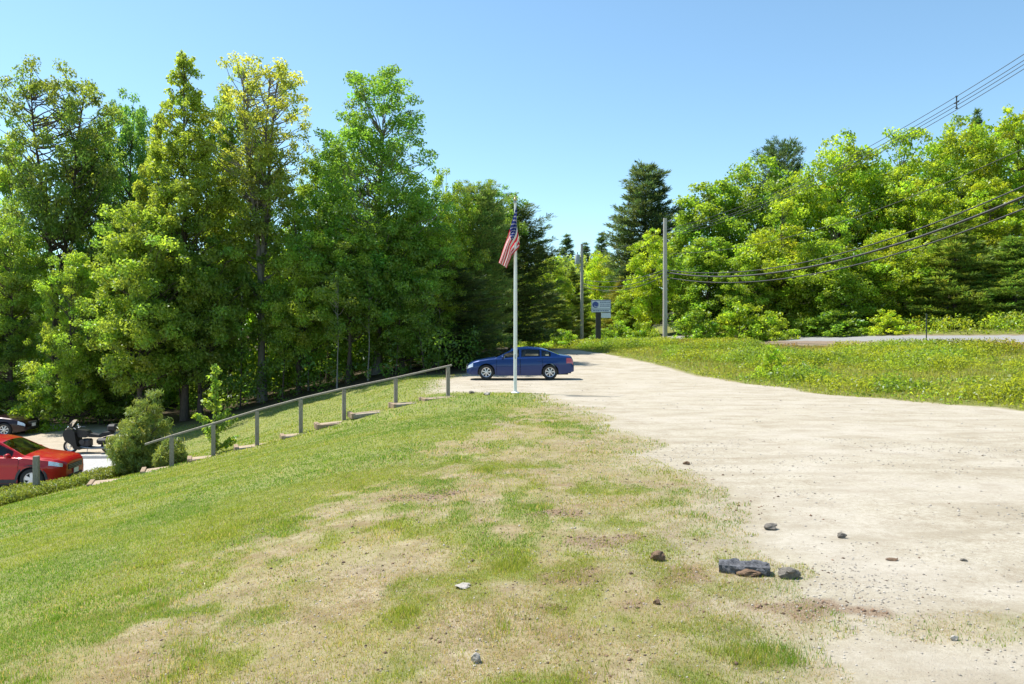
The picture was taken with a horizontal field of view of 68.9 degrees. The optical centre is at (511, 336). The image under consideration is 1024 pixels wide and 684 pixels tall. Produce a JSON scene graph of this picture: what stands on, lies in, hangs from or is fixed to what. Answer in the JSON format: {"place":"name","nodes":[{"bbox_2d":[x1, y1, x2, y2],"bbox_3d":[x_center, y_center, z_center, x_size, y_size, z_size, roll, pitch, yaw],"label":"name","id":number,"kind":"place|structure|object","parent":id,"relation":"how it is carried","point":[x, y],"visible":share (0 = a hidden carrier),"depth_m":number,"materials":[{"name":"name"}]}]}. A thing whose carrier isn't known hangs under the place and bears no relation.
{"place":"outdoors","nodes":[
{"label":"outdoors","id":0,"kind":"place"},
{"bbox_2d":[0,424,179,487],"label":"parking lot","id":1,"kind":"structure","parent":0,"point":[52,439],"depth_m":34.20,"materials":[{"name":"grey asphalt"}]},
{"bbox_2d":[0,407,38,433],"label":"dark sedan","id":2,"kind":"object","parent":1,"relation":"on","point":[10,423],"visible":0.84,"depth_m":35.80,"materials":[{"name":"paint"}]},
{"bbox_2d":[7,388,67,433],"bbox_3d":[-23.887,3.750,37.564,2.634,2.440,2.489,0,0,-35],"label":"bush","id":3,"kind":"object","parent":1,"relation":"on","point":[35,396],"visible":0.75,"depth_m":37.20,"materials":[{"name":"green plant"}]},
{"bbox_2d":[0,434,83,484],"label":"red sedan","id":4,"kind":"object","parent":1,"relation":"on","point":[16,465],"visible":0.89,"depth_m":23.27,"materials":[{"name":"red paint"}]},
{"bbox_2d":[62,420,119,453],"bbox_3d":[-17.248,4.082,30.604,2.190,1.376,0.930,0,0,-4],"label":"motorcycle","id":5,"kind":"object","parent":1,"relation":"on","point":[72,437],"visible":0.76,"depth_m":30.44,"materials":[{"name":"metal"}]},
{"bbox_2d":[0,333,1023,683],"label":"lawn","id":6,"kind":"structure","parent":0,"point":[374,555],"depth_m":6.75,"materials":[{"name":"green plant"}]},
{"bbox_2d":[0,465,134,505],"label":"juniper bed","id":7,"kind":"object","parent":6,"relation":"on","point":[13,493],"visible":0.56,"depth_m":21.43,"materials":[{"name":"green plant"}]},
{"bbox_2d":[103,388,173,473],"bbox_3d":[-11.765,3.026,23.625,2.142,2.771,1.827,0,0,-39],"label":"pine shrub","id":8,"kind":"object","parent":6,"relation":"on","point":[130,450],"visible":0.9,"depth_m":23.27,"materials":[{"name":"green plant"}]},
{"bbox_2d":[150,436,188,467],"bbox_3d":[-10.247,3.523,22.400,1.045,1.154,1.149,0,0,44],"label":"pine shrub","id":9,"kind":"object","parent":6,"relation":"on","point":[161,456],"visible":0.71,"depth_m":22.18,"materials":[{"name":"green plant"}]},
{"bbox_2d":[191,363,239,452],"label":"sapling","id":10,"kind":"object","parent":6,"relation":"on","point":[214,408],"visible":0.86,"depth_m":23.25,"materials":[{"name":"green plant"}]},
{"bbox_2d":[86,396,454,486],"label":"timber steps","id":11,"kind":"structure","parent":6,"relation":"on","point":[350,414],"depth_m":22.72,"materials":[{"name":"beige wood"}]},
{"bbox_2d":[145,364,451,466],"bbox_3d":[-6.209,2.389,23.134,9.289,2.910,0.344,0,0,-27],"label":"handrail","id":12,"kind":"object","parent":6,"relation":"in","point":[213,441],"visible":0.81,"depth_m":22.83,"materials":[{"name":"grey wood"}]},
{"bbox_2d":[18,468,904,683],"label":"soil crumbs","id":13,"kind":"object","parent":6,"relation":"on","point":[760,606],"visible":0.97,"depth_m":6.17,"materials":[{"name":"brown soil"}]},
{"bbox_2d":[511,195,519,392],"bbox_3d":[0.108,-1.422,25.300,0.300,6.881,0.295,0,0,0],"label":"flagpole","id":14,"kind":"object","parent":6,"relation":"on","point":[515,320],"visible":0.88,"depth_m":25.25,"materials":[{"name":"silver metal"}]},
{"bbox_2d":[499,206,519,267],"bbox_3d":[-0.097,-3.351,25.215,0.706,2.117,0.302,0,0,0],"label":"flag","id":15,"kind":"object","parent":14,"relation":"attached to","point":[509,250],"visible":1,"depth_m":25.21,"materials":[{"name":"multicoloured fabric"}]},
{"bbox_2d":[502,250,629,335],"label":"distant woods","id":16,"kind":"object","parent":6,"relation":"on","point":[563,259],"visible":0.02,"depth_m":107.99,"materials":[{"name":"green plant"}]},
{"bbox_2d":[138,381,1023,683],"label":"pebbles","id":17,"kind":"object","parent":6,"relation":"on","point":[660,567],"visible":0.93,"depth_m":5.79,"materials":[{"name":"grey stone"}]},
{"bbox_2d":[0,0,1023,311],"label":"sky","id":18,"kind":"structure","parent":0,"point":[555,102],"materials":[{"name":"blue"}]},
{"bbox_2d":[38,286,1022,427],"bbox_3d":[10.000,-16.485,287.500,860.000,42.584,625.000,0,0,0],"label":"forest floor","id":19,"kind":"structure","parent":0,"point":[253,404],"depth_m":41.50,"materials":[{"name":"green plant"}]},
{"bbox_2d":[0,315,56,410],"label":"alder tree","id":20,"kind":"object","parent":19,"relation":"on","point":[4,373],"visible":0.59,"depth_m":40.76,"materials":[{"name":"green plant"}]},
{"bbox_2d":[0,130,58,391],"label":"maple tree","id":21,"kind":"object","parent":19,"relation":"on","point":[5,187],"visible":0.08,"depth_m":47.74,"materials":[{"name":"green plant"}]},
{"bbox_2d":[0,213,64,409],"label":"maple tree","id":22,"kind":"object","parent":19,"relation":"on","point":[18,294],"visible":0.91,"depth_m":40.49,"materials":[{"name":"green plant"}]},
{"bbox_2d":[21,249,114,427],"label":"birch tree","id":23,"kind":"object","parent":19,"relation":"on","point":[74,360],"visible":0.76,"depth_m":38.26,"materials":[{"name":"green plant"}]},
{"bbox_2d":[0,54,135,417],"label":"forked tree","id":24,"kind":"object","parent":19,"relation":"on","point":[48,215],"visible":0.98,"depth_m":43.13,"materials":[{"name":"green plant"}]},
{"bbox_2d":[53,127,125,338],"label":"ash tree","id":25,"kind":"object","parent":19,"relation":"on","point":[87,250],"visible":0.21,"depth_m":45.07,"materials":[{"name":"green plant"}]},
{"bbox_2d":[36,330,161,424],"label":"alder tree","id":26,"kind":"object","parent":19,"relation":"on","point":[120,409],"visible":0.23,"depth_m":40.16,"materials":[{"name":"green plant"}]},
{"bbox_2d":[87,87,162,293],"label":"ash tree","id":27,"kind":"object","parent":19,"relation":"on","point":[133,137],"visible":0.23,"depth_m":53.21,"materials":[{"name":"green plant"}]},
{"bbox_2d":[69,200,206,417],"bbox_3d":[-18.923,-1.045,37.881,6.304,11.600,7.575,0,0,-36],"label":"maple tree","id":28,"kind":"object","parent":19,"relation":"on","point":[110,331],"visible":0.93,"depth_m":36.74,"materials":[{"name":"green plant"}]},
{"bbox_2d":[104,179,172,381],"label":"maple tree","id":29,"kind":"object","parent":19,"relation":"on","point":[135,188],"visible":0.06,"depth_m":39.68,"materials":[{"name":"green plant"}]},
{"bbox_2d":[114,111,177,420],"bbox_3d":[-19.556,-3.897,40.979,4.460,17.277,4.174,0,0,35],"label":"maple tree","id":30,"kind":"object","parent":19,"relation":"on","point":[157,129],"visible":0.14,"depth_m":40.66,"materials":[{"name":"green plant"}]},
{"bbox_2d":[105,49,257,420],"bbox_3d":[-17.236,-5.323,39.770,7.699,19.634,7.205,0,0,-25],"label":"maple tree","id":31,"kind":"object","parent":19,"relation":"on","point":[183,193],"visible":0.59,"depth_m":38.77,"materials":[{"name":"green plant"}]},
{"bbox_2d":[153,214,257,415],"bbox_3d":[-16.460,-1.061,39.406,6.504,10.756,5.413,0,0,39],"label":"maple tree","id":32,"kind":"object","parent":19,"relation":"on","point":[226,358],"visible":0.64,"depth_m":38.50,"materials":[{"name":"green plant"}]},
{"bbox_2d":[0,210,466,409],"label":"woods","id":33,"kind":"object","parent":19,"relation":"on","point":[44,360],"visible":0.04,"depth_m":49.73,"materials":[{"name":"green plant"}]},
{"bbox_2d":[192,85,275,401],"bbox_3d":[-16.884,-5.506,44.941,5.861,19.209,4.410,0,0,40],"label":"maple tree","id":34,"kind":"object","parent":19,"relation":"on","point":[224,144],"visible":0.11,"depth_m":44.25,"materials":[{"name":"green plant"}]},
{"bbox_2d":[0,324,483,425],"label":"undergrowth","id":35,"kind":"object","parent":19,"relation":"on","point":[236,385],"visible":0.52,"depth_m":39.87,"materials":[{"name":"green plant"}]},
{"bbox_2d":[222,268,267,407],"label":"slender tree","id":36,"kind":"object","parent":19,"relation":"on","point":[253,335],"visible":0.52,"depth_m":39.95,"materials":[{"name":"green plant"}]},
{"bbox_2d":[190,50,315,402],"bbox_3d":[-13.973,-5.895,41.070,5.696,19.044,6.816,0,0,-2],"label":"yellow tree","id":37,"kind":"object","parent":19,"relation":"on","point":[251,174],"visible":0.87,"depth_m":40.15,"materials":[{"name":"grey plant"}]},
{"bbox_2d":[255,278,302,398],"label":"slender tree","id":38,"kind":"object","parent":19,"relation":"on","point":[270,334],"visible":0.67,"depth_m":39.31,"materials":[{"name":"green plant"}]},
{"bbox_2d":[252,203,342,394],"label":"maple tree","id":39,"kind":"object","parent":19,"relation":"on","point":[306,342],"visible":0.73,"depth_m":39.43,"materials":[{"name":"green plant"}]},
{"bbox_2d":[287,140,372,381],"bbox_3d":[-10.801,-4.685,45.322,5.888,14.889,4.769,0,0,-27],"label":"maple tree","id":40,"kind":"object","parent":19,"relation":"on","point":[302,188],"visible":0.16,"depth_m":44.25,"materials":[{"name":"green plant"}]},
{"bbox_2d":[307,272,358,388],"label":"slender tree","id":41,"kind":"object","parent":19,"relation":"on","point":[340,329],"visible":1,"depth_m":37.44,"materials":[{"name":"green plant"}]},
{"bbox_2d":[300,221,407,383],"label":"birch tree","id":42,"kind":"object","parent":19,"relation":"on","point":[364,303],"visible":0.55,"depth_m":39.05,"materials":[{"name":"green plant"}]},
{"bbox_2d":[345,265,391,380],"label":"slender tree","id":43,"kind":"object","parent":19,"relation":"on","point":[366,311],"visible":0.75,"depth_m":38.94,"materials":[{"name":"green plant"}]},
{"bbox_2d":[283,64,459,374],"bbox_3d":[-7.614,-6.425,41.379,9.160,17.234,9.739,0,0,33],"label":"aspen tree","id":44,"kind":"object","parent":19,"relation":"on","point":[381,183],"visible":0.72,"depth_m":40.34,"materials":[{"name":"green plant"}]},
{"bbox_2d":[374,270,415,373],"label":"slender tree","id":45,"kind":"object","parent":19,"relation":"on","point":[400,312],"visible":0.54,"depth_m":39.82,"materials":[{"name":"green plant"}]},
{"bbox_2d":[361,209,449,370],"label":"maple tree","id":46,"kind":"object","parent":19,"relation":"on","point":[409,346],"visible":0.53,"depth_m":40.22,"materials":[{"name":"green plant"}]},
{"bbox_2d":[399,278,444,368],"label":"slender tree","id":47,"kind":"object","parent":19,"relation":"on","point":[422,325],"visible":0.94,"depth_m":39.12,"materials":[{"name":"green plant"}]},
{"bbox_2d":[402,226,470,367],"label":"maple tree","id":48,"kind":"object","parent":19,"relation":"on","point":[447,246],"visible":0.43,"depth_m":41.31,"materials":[{"name":"green plant"}]},
{"bbox_2d":[423,278,455,369],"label":"slender tree","id":49,"kind":"object","parent":19,"relation":"on","point":[439,300],"visible":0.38,"depth_m":40.96,"materials":[{"name":"green plant"}]},
{"bbox_2d":[413,167,491,359],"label":"maple tree","id":50,"kind":"object","parent":19,"relation":"on","point":[454,217],"visible":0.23,"depth_m":44.62,"materials":[{"name":"green plant"}]},
{"bbox_2d":[397,266,510,366],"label":"dark pine tree","id":51,"kind":"object","parent":19,"relation":"on","point":[464,276],"visible":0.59,"depth_m":42.01,"materials":[{"name":"green plant"}]},
{"bbox_2d":[447,179,522,355],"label":"soft pine tree","id":52,"kind":"object","parent":19,"relation":"on","point":[483,197],"visible":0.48,"depth_m":46.17,"materials":[{"name":"green plant"}]},
{"bbox_2d":[463,179,528,350],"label":"oak tree","id":53,"kind":"object","parent":19,"relation":"on","point":[524,230],"visible":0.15,"depth_m":55.04,"materials":[{"name":"green plant"}]},
{"bbox_2d":[470,202,565,349],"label":"dark pine tree","id":54,"kind":"object","parent":19,"relation":"on","point":[528,246],"visible":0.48,"depth_m":55.74,"materials":[{"name":"green plant"}]},
{"bbox_2d":[528,256,577,331],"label":"birch tree","id":55,"kind":"object","parent":19,"relation":"on","point":[568,285],"visible":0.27,"depth_m":75.26,"materials":[{"name":"green plant"}]},
{"bbox_2d":[530,288,581,342],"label":"young pine tree","id":56,"kind":"object","parent":19,"relation":"on","point":[561,325],"visible":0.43,"depth_m":71.27,"materials":[{"name":"green plant"}]},
{"bbox_2d":[546,328,577,347],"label":"verge shrub","id":57,"kind":"object","parent":19,"relation":"on","point":[566,337],"visible":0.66,"depth_m":61.57,"materials":[{"name":"green plant"}]},
{"bbox_2d":[750,135,806,217],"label":"ridge pine tree","id":58,"kind":"object","parent":19,"relation":"on","point":[783,151],"visible":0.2,"depth_m":82.82,"materials":[{"name":"green plant"}]},
{"bbox_2d":[748,119,1023,314],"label":"hill woods","id":59,"kind":"object","parent":19,"relation":"on","point":[991,127],"visible":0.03,"depth_m":76.55,"materials":[{"name":"green plant"}]},
{"bbox_2d":[848,127,959,307],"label":"maple tree","id":60,"kind":"object","parent":19,"relation":"on","point":[891,181],"visible":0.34,"depth_m":65.27,"materials":[{"name":"green plant"}]},
{"bbox_2d":[879,177,990,306],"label":"maple tree","id":61,"kind":"object","parent":19,"relation":"on","point":[938,217],"visible":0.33,"depth_m":62.08,"materials":[{"name":"green plant"}]},
{"bbox_2d":[906,114,1022,295],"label":"maple tree","id":62,"kind":"object","parent":19,"relation":"on","point":[975,133],"visible":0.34,"depth_m":65.52,"materials":[{"name":"green plant"}]},
{"bbox_2d":[956,104,1023,296],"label":"maple tree","id":63,"kind":"object","parent":19,"relation":"on","point":[1006,135],"visible":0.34,"depth_m":64.50,"materials":[{"name":"green plant"}]},
{"bbox_2d":[957,176,1023,302],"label":"maple tree","id":64,"kind":"object","parent":19,"relation":"on","point":[1006,225],"visible":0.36,"depth_m":60.37,"materials":[{"name":"green plant"}]},
{"bbox_2d":[429,349,1023,683],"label":"gravel lot","id":65,"kind":"structure","parent":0,"point":[634,383],"depth_m":9.28,"materials":[{"name":"beige gravel"}]},
{"bbox_2d":[466,346,573,379],"bbox_3d":[0.352,1.165,33.700,4.794,1.459,2.156,0,0,-1],"label":"sedan","id":66,"kind":"object","parent":65,"relation":"on","point":[541,363],"visible":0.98,"depth_m":32.84,"materials":[{"name":"blue paint"}]},
{"bbox_2d":[719,558,769,575],"bbox_3d":[1.912,1.916,6.153,0.400,0.170,0.188,0,0,14],"label":"rock","id":67,"kind":"object","parent":65,"relation":"on","point":[732,565],"visible":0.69,"depth_m":6.10,"materials":[{"name":"grey stone"}]},
{"bbox_2d":[778,567,800,578],"bbox_3d":[2.231,1.905,6.005,0.175,0.113,0.124,0,0,22],"label":"stone","id":68,"kind":"object","parent":65,"relation":"on","point":[788,572],"visible":0.88,"depth_m":5.97,"materials":[{"name":"grey stone"}]},
{"bbox_2d":[497,322,1023,410],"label":"roadside bank","id":69,"kind":"structure","parent":0,"point":[956,331],"depth_m":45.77,"materials":[{"name":"green plant"}]},
{"bbox_2d":[558,233,578,327],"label":"spruce tree","id":70,"kind":"object","parent":69,"relation":"on","point":[566,242],"visible":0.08,"depth_m":117.65,"materials":[{"name":"green plant"}]},
{"bbox_2d":[559,265,595,338],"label":"tree","id":71,"kind":"object","parent":69,"relation":"on","point":[575,280],"visible":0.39,"depth_m":83.36,"materials":[{"name":"green plant"}]},
{"bbox_2d":[575,244,583,339],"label":"utility pole","id":72,"kind":"object","parent":69,"relation":"on","point":[578,259],"visible":0.97,"depth_m":74.86,"materials":[{"name":"grey wood"}]},
{"bbox_2d":[578,250,618,327],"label":"yellow birch tree","id":73,"kind":"object","parent":69,"relation":"on","point":[593,268],"visible":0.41,"depth_m":94.87,"materials":[{"name":"green plant"}]},
{"bbox_2d":[591,300,610,340],"bbox_3d":[7.396,-1.067,62.011,1.620,3.978,0.238,0,0,0],"label":"roadside sign","id":74,"kind":"object","parent":69,"relation":"on","point":[601,308],"visible":0.99,"depth_m":61.93,"materials":[{"name":"white metal"}]},
{"bbox_2d":[588,276,632,336],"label":"tree","id":75,"kind":"object","parent":69,"relation":"on","point":[608,321],"visible":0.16,"depth_m":79.59,"materials":[{"name":"green plant"}]},
{"bbox_2d":[603,321,633,337],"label":"verge shrub","id":76,"kind":"object","parent":69,"relation":"on","point":[620,325],"visible":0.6,"depth_m":63.76,"materials":[{"name":"green plant"}]},
{"bbox_2d":[611,285,650,337],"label":"maple tree","id":77,"kind":"object","parent":69,"relation":"on","point":[623,311],"visible":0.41,"depth_m":72.53,"materials":[{"name":"green plant"}]},
{"bbox_2d":[598,158,685,323],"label":"white pine tree","id":78,"kind":"object","parent":69,"relation":"on","point":[656,212],"visible":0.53,"depth_m":82.45,"materials":[{"name":"green plant"}]},
{"bbox_2d":[626,320,661,339],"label":"verge shrub","id":79,"kind":"object","parent":69,"relation":"on","point":[645,331],"visible":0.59,"depth_m":61.60,"materials":[{"name":"green plant"}]},
{"bbox_2d":[618,227,676,337],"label":"birch tree","id":80,"kind":"object","parent":69,"relation":"on","point":[641,313],"visible":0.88,"depth_m":66.27,"materials":[{"name":"green plant"}]},
{"bbox_2d":[663,218,671,337],"bbox_3d":[12.485,-4.357,60.000,0.770,10.315,0.400,0,0,0],"label":"utility pole","id":81,"kind":"object","parent":69,"relation":"on","point":[665,275],"visible":0.98,"depth_m":59.85,"materials":[{"name":"grey wood"}]},
{"bbox_2d":[667,195,1023,276],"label":"telephone cable","id":82,"kind":"object","parent":81,"relation":"attached to","point":[962,221],"visible":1,"depth_m":40.50,"materials":[{"name":"black rubber"}]},
{"bbox_2d":[668,208,1023,282],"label":"telephone cable","id":83,"kind":"object","parent":81,"relation":"attached to","point":[870,260],"visible":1,"depth_m":40.62,"materials":[{"name":"black rubber"}]},
{"bbox_2d":[668,185,1023,272],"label":"telephone cable","id":84,"kind":"object","parent":81,"relation":"attached to","point":[873,243],"visible":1,"depth_m":40.50,"materials":[{"name":"black rubber"}]},
{"bbox_2d":[668,54,1023,228],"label":"power cable","id":85,"kind":"object","parent":81,"relation":"attached to","point":[867,147],"visible":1,"depth_m":41.01,"materials":[{"name":"black rubber"}]},
{"bbox_2d":[668,64,1023,233],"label":"power cable","id":86,"kind":"object","parent":81,"relation":"attached to","point":[867,155],"visible":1,"depth_m":41.08,"materials":[{"name":"black rubber"}]},
{"bbox_2d":[669,307,720,343],"bbox_3d":[14.104,-0.757,57.816,4.074,3.150,3.850,0,0,17],"label":"verge shrub","id":87,"kind":"object","parent":69,"relation":"on","point":[690,319],"visible":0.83,"depth_m":57.45,"materials":[{"name":"green plant"}]},
{"bbox_2d":[657,178,748,328],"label":"maple tree","id":88,"kind":"object","parent":69,"relation":"on","point":[700,211],"visible":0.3,"depth_m":69.59,"materials":[{"name":"green plant"}]},
{"bbox_2d":[667,236,743,335],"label":"maple tree","id":89,"kind":"object","parent":69,"relation":"on","point":[713,257],"visible":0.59,"depth_m":64.21,"materials":[{"name":"green plant"}]},
{"bbox_2d":[704,301,778,341],"bbox_3d":[17.409,-1.079,56.789,5.182,3.376,4.897,0,0,-4],"label":"verge shrub","id":90,"kind":"object","parent":69,"relation":"on","point":[742,318],"visible":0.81,"depth_m":56.42,"materials":[{"name":"green plant"}]},
{"bbox_2d":[706,246,780,329],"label":"maple tree","id":91,"kind":"object","parent":69,"relation":"on","point":[753,297],"visible":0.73,"depth_m":61.17,"materials":[{"name":"green plant"}]},
{"bbox_2d":[707,152,823,315],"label":"maple tree","id":92,"kind":"object","parent":69,"relation":"on","point":[745,172],"visible":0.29,"depth_m":70.28,"materials":[{"name":"green plant"}]},
{"bbox_2d":[755,343,786,377],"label":"verge shrub","id":93,"kind":"object","parent":69,"relation":"on","point":[768,357],"visible":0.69,"depth_m":33.38,"materials":[{"name":"green plant"}]},
{"bbox_2d":[751,310,801,340],"bbox_3d":[19.746,-0.713,55.894,3.943,2.600,3.521,0,0,12],"label":"verge shrub","id":94,"kind":"object","parent":69,"relation":"on","point":[780,322],"visible":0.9,"depth_m":55.42,"materials":[{"name":"green plant"}]},
{"bbox_2d":[722,198,831,335],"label":"maple tree","id":95,"kind":"object","parent":69,"relation":"on","point":[788,300],"visible":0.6,"depth_m":61.27,"materials":[{"name":"green plant"}]},
{"bbox_2d":[772,215,896,330],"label":"maple tree","id":96,"kind":"object","parent":69,"relation":"on","point":[848,281],"visible":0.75,"depth_m":58.31,"materials":[{"name":"green plant"}]},
{"bbox_2d":[800,308,870,336],"bbox_3d":[24.414,-1.009,56.765,5.182,2.392,4.897,0,0,26],"label":"verge shrub","id":97,"kind":"object","parent":69,"relation":"on","point":[836,324],"visible":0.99,"depth_m":56.11,"materials":[{"name":"green plant"}]},
{"bbox_2d":[775,128,908,304],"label":"maple tree","id":98,"kind":"object","parent":69,"relation":"on","point":[828,202],"visible":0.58,"depth_m":66.29,"materials":[{"name":"green plant"}]},
{"bbox_2d":[679,303,1023,334],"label":"roadside ferns","id":99,"kind":"object","parent":69,"relation":"on","point":[1013,319],"visible":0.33,"depth_m":53.45,"materials":[{"name":"green plant"}]},
{"bbox_2d":[859,309,918,335],"bbox_3d":[27.559,-0.958,54.689,3.074,2.244,3.442,0,0,-16],"label":"verge shrub","id":100,"kind":"object","parent":69,"relation":"on","point":[888,320],"visible":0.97,"depth_m":54.65,"materials":[{"name":"green plant"}]},
{"bbox_2d":[847,227,946,327],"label":"maple tree","id":101,"kind":"object","parent":69,"relation":"on","point":[887,265],"visible":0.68,"depth_m":58.12,"materials":[{"name":"green plant"}]},
{"bbox_2d":[897,211,1017,325],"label":"roadside pine tree","id":102,"kind":"object","parent":69,"relation":"on","point":[967,263],"visible":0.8,"depth_m":55.90,"materials":[{"name":"green plant"}]},
{"bbox_2d":[959,235,1023,324],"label":"roadside pine tree","id":103,"kind":"object","parent":69,"relation":"on","point":[1011,255],"visible":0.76,"depth_m":54.30,"materials":[{"name":"green plant"}]},
{"bbox_2d":[656,335,1023,341],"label":"road","id":104,"kind":"structure","parent":0,"point":[872,338],"depth_m":50.68,"materials":[{"name":"grey asphalt"}]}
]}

